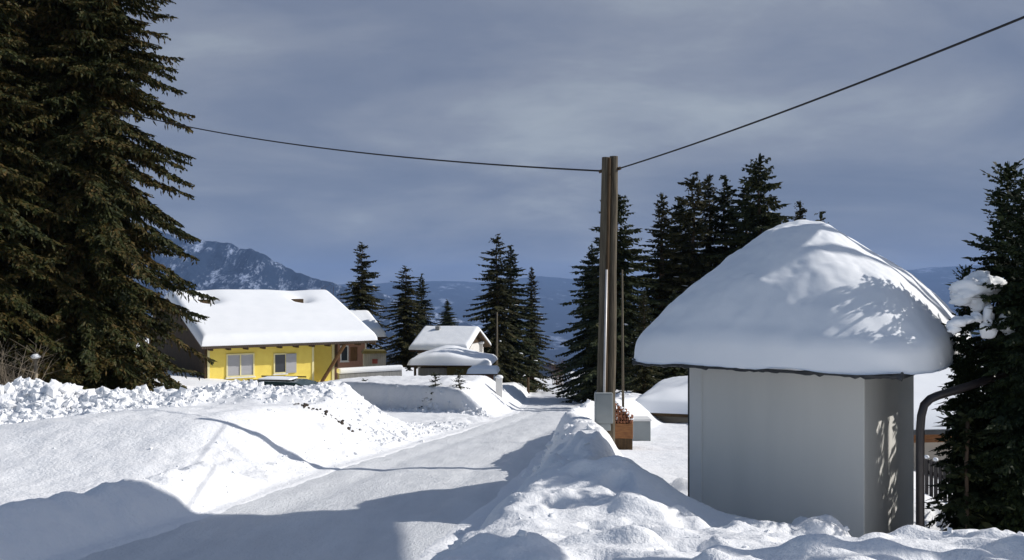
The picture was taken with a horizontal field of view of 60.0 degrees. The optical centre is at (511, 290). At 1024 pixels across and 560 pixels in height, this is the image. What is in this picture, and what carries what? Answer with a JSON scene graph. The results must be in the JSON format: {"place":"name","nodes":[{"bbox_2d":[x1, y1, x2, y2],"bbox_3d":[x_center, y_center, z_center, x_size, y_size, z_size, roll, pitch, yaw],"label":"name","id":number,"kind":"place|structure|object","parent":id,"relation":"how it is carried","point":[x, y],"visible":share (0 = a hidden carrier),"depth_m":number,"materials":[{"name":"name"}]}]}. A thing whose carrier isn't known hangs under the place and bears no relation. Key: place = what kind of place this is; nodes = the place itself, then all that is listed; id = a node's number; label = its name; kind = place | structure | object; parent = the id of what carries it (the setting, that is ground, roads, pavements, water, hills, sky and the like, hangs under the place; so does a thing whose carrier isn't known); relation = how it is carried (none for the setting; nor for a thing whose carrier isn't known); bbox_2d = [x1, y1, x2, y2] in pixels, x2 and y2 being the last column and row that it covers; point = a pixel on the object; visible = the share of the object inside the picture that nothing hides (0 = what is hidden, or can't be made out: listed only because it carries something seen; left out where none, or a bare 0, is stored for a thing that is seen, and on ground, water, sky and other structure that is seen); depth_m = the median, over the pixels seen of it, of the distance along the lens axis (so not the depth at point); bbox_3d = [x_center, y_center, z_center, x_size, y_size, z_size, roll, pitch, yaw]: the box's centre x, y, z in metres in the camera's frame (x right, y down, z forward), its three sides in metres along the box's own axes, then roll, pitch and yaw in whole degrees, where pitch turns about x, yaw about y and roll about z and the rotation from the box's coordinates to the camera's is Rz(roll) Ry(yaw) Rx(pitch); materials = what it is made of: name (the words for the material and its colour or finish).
{"place":"outdoors","nodes":[
{"label":"outdoors","id":0,"kind":"place"},
{"bbox_2d":[133,227,486,352],"bbox_3d":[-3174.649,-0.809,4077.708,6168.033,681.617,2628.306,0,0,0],"label":"mountain","id":1,"kind":"structure","parent":0,"point":[218,265],"depth_m":4091.56,"materials":[{"name":"blue stone"}]},
{"bbox_2d":[78,385,581,559],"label":"road","id":2,"kind":"structure","parent":0,"point":[412,503],"depth_m":10.54,"materials":[{"name":"white snow"}]},
{"bbox_2d":[386,345,583,376],"bbox_3d":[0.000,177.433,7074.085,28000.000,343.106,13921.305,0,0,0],"label":"valley terrain","id":3,"kind":"structure","parent":0,"point":[550,354],"depth_m":4487.33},
{"bbox_2d":[0,339,1023,559],"bbox_3d":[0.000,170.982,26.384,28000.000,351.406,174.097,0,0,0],"label":"ground","id":4,"kind":"structure","parent":0,"point":[58,502],"depth_m":10.76,"materials":[{"name":"white snow"}]},
{"bbox_2d":[0,2,47,376],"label":"spruce tree","id":5,"kind":"object","parent":4,"relation":"on","point":[17,20],"visible":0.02,"depth_m":27.84,"materials":[{"name":"green plant"}]},
{"bbox_2d":[0,338,61,384],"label":"bare bush","id":6,"kind":"object","parent":4,"relation":"on","point":[3,373],"visible":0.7,"depth_m":23.06,"materials":[{"name":"brown plant"}]},
{"bbox_2d":[30,354,39,379],"bbox_3d":[-12.436,2.775,23.150,0.281,2.240,0.211,0,0,0],"label":"garden post","id":7,"kind":"object","parent":4,"relation":"on","point":[35,362],"visible":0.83,"depth_m":23.15,"materials":[{"name":"brown wood"}]},
{"bbox_2d":[0,0,95,389],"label":"spruce tree","id":8,"kind":"object","parent":4,"relation":"on","point":[14,206],"visible":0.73,"depth_m":24.20,"materials":[{"name":"green plant"}]},
{"bbox_2d":[8,0,141,349],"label":"spruce tree","id":9,"kind":"object","parent":4,"relation":"on","point":[28,21],"depth_m":31.85,"materials":[{"name":"green plant"}]},
{"bbox_2d":[0,0,219,391],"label":"spruce tree","id":10,"kind":"object","parent":4,"relation":"on","point":[83,45],"visible":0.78,"depth_m":26.01,"materials":[{"name":"green plant"}]},
{"bbox_2d":[149,289,376,381],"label":"yellow house","id":11,"kind":"structure","parent":4,"relation":"on","point":[242,334],"depth_m":41.60,"materials":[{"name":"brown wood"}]},
{"bbox_2d":[225,353,255,378],"bbox_3d":[-12.194,3.384,39.853,1.350,1.097,0.140,0,0,-35],"label":"window","id":12,"kind":"structure","parent":11,"relation":"in","point":[240,365],"depth_m":39.86,"materials":[{"name":"white paint"}]},
{"bbox_2d":[273,353,287,374],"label":"window","id":13,"kind":"structure","parent":11,"relation":"in","point":[279,359],"depth_m":40.92,"materials":[{"name":"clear glass"}]},
{"bbox_2d":[247,375,318,385],"bbox_3d":[-8.001,3.551,28.502,4.370,1.512,1.744,0,0,4],"label":"parked car","id":14,"kind":"object","parent":4,"relation":"on","point":[282,380],"visible":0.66,"depth_m":28.12,"materials":[{"name":"green paint"}]},
{"bbox_2d":[293,403,360,431],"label":"dirt","id":15,"kind":"structure","parent":4,"relation":"on","point":[304,405],"depth_m":17.91,"materials":[{"name":"soil"}]},
{"bbox_2d":[334,310,385,379],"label":"brown house","id":16,"kind":"structure","parent":4,"relation":"on","point":[351,355],"depth_m":57.51,"materials":[{"name":"brown wood"}]},
{"bbox_2d":[334,344,337,366],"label":"door","id":17,"kind":"structure","parent":16,"relation":"in","point":[335,345],"depth_m":56.91,"materials":[{"name":"brown wood"}]},
{"bbox_2d":[340,345,348,361],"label":"window","id":18,"kind":"structure","parent":16,"relation":"in","point":[344,355],"depth_m":57.17,"materials":[{"name":"white paint"}]},
{"bbox_2d":[350,347,356,360],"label":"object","id":19,"kind":"structure","parent":16,"relation":"in","point":[353,350],"depth_m":57.40,"materials":[{"name":"brown wood"}]},
{"bbox_2d":[337,242,392,348],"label":"spruce tree","id":20,"kind":"object","parent":4,"relation":"on","point":[361,297],"visible":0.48,"depth_m":61.80,"materials":[{"name":"green plant"}]},
{"bbox_2d":[337,365,402,378],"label":"garden wall","id":21,"kind":"structure","parent":4,"relation":"on","point":[368,371],"depth_m":45.82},
{"bbox_2d":[361,349,386,366],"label":"garden hut","id":22,"kind":"object","parent":4,"relation":"on","point":[374,357],"visible":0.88,"depth_m":49.98,"materials":[{"name":"beige wood"}]},
{"bbox_2d":[372,359,377,363],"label":"window","id":23,"kind":"structure","parent":22,"relation":"in","point":[374,361],"depth_m":49.97,"materials":[{"name":"red wood"}]},
{"bbox_2d":[378,265,433,370],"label":"spruce tree","id":24,"kind":"object","parent":4,"relation":"on","point":[404,310],"visible":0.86,"depth_m":57.68,"materials":[{"name":"green plant"}]},
{"bbox_2d":[405,273,438,370],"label":"spruce tree","id":25,"kind":"object","parent":4,"relation":"on","point":[425,322],"visible":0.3,"depth_m":63.86,"materials":[{"name":"green plant"}]},
{"bbox_2d":[419,372,442,407],"bbox_3d":[-2.838,3.874,32.597,1.538,1.718,1.461,0,0,-21],"label":"spruce sapling","id":26,"kind":"object","parent":4,"relation":"on","point":[435,377],"visible":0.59,"depth_m":32.59,"materials":[{"name":"green plant"}]},
{"bbox_2d":[436,299,459,325],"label":"spruce tree","id":27,"kind":"object","parent":4,"relation":"on","point":[447,320],"visible":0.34,"depth_m":99.76,"materials":[{"name":"green plant"}]},
{"bbox_2d":[409,326,490,374],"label":"chalet","id":28,"kind":"object","parent":4,"relation":"on","point":[427,338],"visible":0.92,"depth_m":53.63,"materials":[{"name":"white wood"}]},
{"bbox_2d":[407,345,497,375],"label":"carport","id":29,"kind":"object","parent":4,"relation":"on","point":[446,359],"visible":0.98,"depth_m":47.80,"materials":[{"name":"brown wood"}]},
{"bbox_2d":[451,369,469,389],"bbox_3d":[-1.917,3.685,32.189,1.375,1.718,1.447,0,0,-37],"label":"spruce sapling","id":30,"kind":"object","parent":4,"relation":"on","point":[458,375],"visible":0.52,"depth_m":32.17,"materials":[{"name":"green plant"}]},
{"bbox_2d":[479,341,483,352],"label":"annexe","id":31,"kind":"structure","parent":4,"relation":"on","point":[481,347],"depth_m":56.00,"materials":[{"name":"white paint"}]},
{"bbox_2d":[466,365,499,380],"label":"lean to","id":32,"kind":"object","parent":4,"relation":"on","point":[491,371],"visible":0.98,"depth_m":42.97,"materials":[{"name":"white paint"}]},
{"bbox_2d":[496,312,497,375],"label":"utility pole","id":33,"kind":"object","parent":4,"relation":"on","point":[497,338],"visible":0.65,"depth_m":57.95,"materials":[{"name":"brown wood"}]},
{"bbox_2d":[495,375,502,397],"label":"gate pillar","id":34,"kind":"structure","parent":4,"relation":"on","point":[499,384],"depth_m":36.86,"materials":[{"name":"white concrete"}]},
{"bbox_2d":[463,233,549,391],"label":"spruce tree","id":35,"kind":"object","parent":4,"relation":"on","point":[496,291],"visible":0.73,"depth_m":61.62,"materials":[{"name":"green plant"}]},
{"bbox_2d":[0,376,1023,549],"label":"snow lumps","id":36,"kind":"object","parent":4,"relation":"on","point":[53,390],"visible":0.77,"depth_m":18.95,"materials":[{"name":"white snow"}]},
{"bbox_2d":[483,245,549,392],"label":"spruce tree","id":37,"kind":"object","parent":4,"relation":"on","point":[521,347],"visible":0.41,"depth_m":64.58,"materials":[{"name":"green plant"}]},
{"bbox_2d":[517,267,558,391],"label":"spruce tree","id":38,"kind":"object","parent":4,"relation":"on","point":[535,336],"visible":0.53,"depth_m":67.78,"materials":[{"name":"green plant"}]},
{"bbox_2d":[544,357,566,384],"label":"bare bush","id":39,"kind":"object","parent":4,"relation":"on","point":[561,361],"visible":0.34,"depth_m":92.80,"materials":[{"name":"plant"}]},
{"bbox_2d":[545,244,599,398],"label":"spruce tree","id":40,"kind":"object","parent":4,"relation":"on","point":[589,285],"visible":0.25,"depth_m":49.78,"materials":[{"name":"green plant"}]},
{"bbox_2d":[594,156,620,442],"bbox_3d":[1.615,0.361,14.918,0.470,5.263,0.400,0,0,0],"label":"utility pole","id":41,"kind":"object","parent":4,"relation":"on","point":[604,406],"visible":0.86,"depth_m":14.92,"materials":[{"name":"brown wood"}]},
{"bbox_2d":[101,106,598,171],"bbox_3d":[-6.638,-4.197,21.751,21.166,4.383,0.028,0,0,40],"label":"overhead cable","id":42,"kind":"object","parent":41,"relation":"attached to","point":[372,153],"visible":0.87,"depth_m":18.48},
{"bbox_2d":[618,16,1023,168],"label":"overhead cable","id":43,"kind":"object","parent":41,"relation":"attached to","point":[933,53],"visible":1,"depth_m":9.94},
{"bbox_2d":[551,195,666,402],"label":"spruce tree","id":44,"kind":"object","parent":4,"relation":"on","point":[588,380],"visible":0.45,"depth_m":43.42,"materials":[{"name":"green plant"}]},
{"bbox_2d":[621,270,623,413],"bbox_3d":[2.528,1.574,20.203,0.078,4.094,0.061,0,0,22],"label":"thin pole","id":45,"kind":"object","parent":4,"relation":"on","point":[622,331],"visible":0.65,"depth_m":20.18,"materials":[{"name":"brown wood"}]},
{"bbox_2d":[615,401,633,449],"bbox_3d":[2.418,3.020,19.271,0.460,1.268,0.651,0,0,8],"label":"firewood crate","id":46,"kind":"object","parent":4,"relation":"on","point":[623,432],"visible":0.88,"depth_m":19.01,"materials":[{"name":"orange wood"}]},
{"bbox_2d":[615,290,664,393],"bbox_3d":[5.307,2.702,36.170,2.856,5.454,2.926,0,0,-15],"label":"spruce tree","id":47,"kind":"object","parent":4,"relation":"on","point":[643,376],"visible":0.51,"depth_m":35.89,"materials":[{"name":"green plant"}]},
{"bbox_2d":[629,416,651,440],"bbox_3d":[3.076,3.495,21.250,0.460,0.892,0.540,0,0,0],"label":"storage box","id":48,"kind":"object","parent":4,"relation":"on","point":[641,428],"visible":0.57,"depth_m":21.00,"materials":[{"name":"grey plastic"}]},
{"bbox_2d":[627,193,695,386],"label":"spruce tree","id":49,"kind":"object","parent":4,"relation":"on","point":[661,265],"visible":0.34,"depth_m":45.80,"materials":[{"name":"green plant"}]},
{"bbox_2d":[635,376,687,422],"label":"house","id":50,"kind":"structure","parent":4,"relation":"on","point":[665,400],"depth_m":27.07,"materials":[{"name":"white wood"}]},
{"bbox_2d":[646,289,687,388],"bbox_3d":[6.839,2.964,37.926,3.979,6.080,3.928,0,0,7],"label":"spruce tree","id":51,"kind":"object","parent":4,"relation":"on","point":[669,372],"visible":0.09,"depth_m":37.69,"materials":[{"name":"green plant"}]},
{"bbox_2d":[636,197,715,325],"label":"spruce tree","id":52,"kind":"object","parent":4,"relation":"on","point":[679,209],"visible":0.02,"depth_m":49.80,"materials":[{"name":"green plant"}]},
{"bbox_2d":[647,171,724,371],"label":"spruce tree","id":53,"kind":"object","parent":4,"relation":"on","point":[697,263],"visible":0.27,"depth_m":46.71,"materials":[{"name":"green plant"}]},
{"bbox_2d":[690,173,722,264],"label":"spruce tree","id":54,"kind":"object","parent":4,"relation":"on","point":[708,195],"visible":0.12,"depth_m":51.82,"materials":[{"name":"green plant"}]},
{"bbox_2d":[699,175,751,270],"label":"spruce tree","id":55,"kind":"object","parent":4,"relation":"on","point":[723,199],"visible":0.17,"depth_m":50.82,"materials":[{"name":"green plant"}]},
{"bbox_2d":[704,185,760,270],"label":"spruce tree","id":56,"kind":"object","parent":4,"relation":"on","point":[732,231],"visible":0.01,"depth_m":49.90,"materials":[{"name":"green plant"}]},
{"bbox_2d":[705,153,793,260],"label":"spruce tree","id":57,"kind":"object","parent":4,"relation":"on","point":[764,221],"visible":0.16,"depth_m":45.77,"materials":[{"name":"green plant"}]},
{"bbox_2d":[791,200,806,220],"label":"spruce tree","id":58,"kind":"object","parent":4,"relation":"on","point":[801,211],"visible":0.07,"depth_m":55.92,"materials":[{"name":"green plant"}]},
{"bbox_2d":[632,220,973,537],"bbox_3d":[3.707,1.079,11.174,3.503,3.942,3.968,0,0,36],"label":"kiosk","id":59,"kind":"object","parent":4,"relation":"on","point":[804,352],"visible":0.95,"depth_m":10.01,"materials":[{"name":"grey paint"}]},
{"bbox_2d":[814,211,836,229],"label":"spruce tree","id":60,"kind":"object","parent":4,"relation":"on","point":[821,213],"visible":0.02,"depth_m":59.94,"materials":[{"name":"green plant"}]},
{"bbox_2d":[914,366,984,474],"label":"beige house","id":61,"kind":"structure","parent":4,"relation":"on","point":[926,384],"depth_m":23.70,"materials":[{"name":"orange wood"}]},
{"bbox_2d":[925,455,976,502],"bbox_3d":[7.706,3.470,15.404,0.092,0.982,1.636,0,0,-11],"label":"picket fence","id":62,"kind":"object","parent":4,"relation":"on","point":[936,474],"visible":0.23,"depth_m":16.00,"materials":[{"name":"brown wood"}]},
{"bbox_2d":[925,263,995,528],"bbox_3d":[4.997,1.813,9.791,0.991,4.251,0.973,0,0,38],"label":"spruce tree","id":63,"kind":"object","parent":4,"relation":"on","point":[963,368],"visible":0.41,"depth_m":9.75,"materials":[{"name":"green plant"}]},
{"bbox_2d":[916,368,1016,526],"bbox_3d":[4.884,2.212,9.273,1.665,2.907,0.127,0,0,-22],"label":"bent pipe","id":64,"kind":"object","parent":4,"relation":"on","point":[927,402],"visible":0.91,"depth_m":8.98,"materials":[{"name":"grey metal"}]},
{"bbox_2d":[925,403,1020,530],"bbox_3d":[4.780,2.550,9.313,1.783,2.742,1.877,0,0,33],"label":"spruce tree","id":65,"kind":"object","parent":4,"relation":"on","point":[965,474],"visible":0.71,"depth_m":9.28,"materials":[{"name":"green plant"}]},
{"bbox_2d":[926,158,1023,528],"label":"spruce tree","id":66,"kind":"object","parent":4,"relation":"on","point":[1000,232],"visible":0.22,"depth_m":9.70,"materials":[{"name":"green plant"}]},
{"bbox_2d":[930,265,1021,502],"bbox_3d":[7.001,1.638,11.536,3.124,4.962,3.067,0,0,-26],"label":"spruce tree","id":67,"kind":"object","parent":4,"relation":"on","point":[976,333],"depth_m":12.01,"materials":[{"name":"green plant"}]},
{"bbox_2d":[949,169,1023,533],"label":"spruce tree","id":68,"kind":"object","parent":4,"relation":"on","point":[1009,422],"visible":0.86,"depth_m":9.06,"materials":[{"name":"green plant"}]},
{"bbox_2d":[949,270,1006,311],"bbox_3d":[4.965,0.012,9.446,0.606,0.456,0.396,0,0,0],"label":"snow clump","id":69,"kind":"object","parent":68,"relation":"on","point":[966,290],"visible":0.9,"depth_m":9.35,"materials":[{"name":"white snow"}]},
{"bbox_2d":[946,304,1014,338],"bbox_3d":[4.872,0.335,9.195,0.727,0.398,0.175,0,0,0],"label":"snow clump","id":70,"kind":"object","parent":68,"relation":"on","point":[954,324],"visible":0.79,"depth_m":9.17,"materials":[{"name":"white snow"}]},
{"bbox_2d":[120,0,1023,283],"label":"sky","id":71,"kind":"structure","parent":0,"point":[894,161],"materials":[{"name":"blue"}]},
{"bbox_2d":[338,264,1003,346],"bbox_3d":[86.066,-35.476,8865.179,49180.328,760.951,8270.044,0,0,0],"label":"hills","id":72,"kind":"structure","parent":0,"point":[552,294],"depth_m":8655.25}
]}

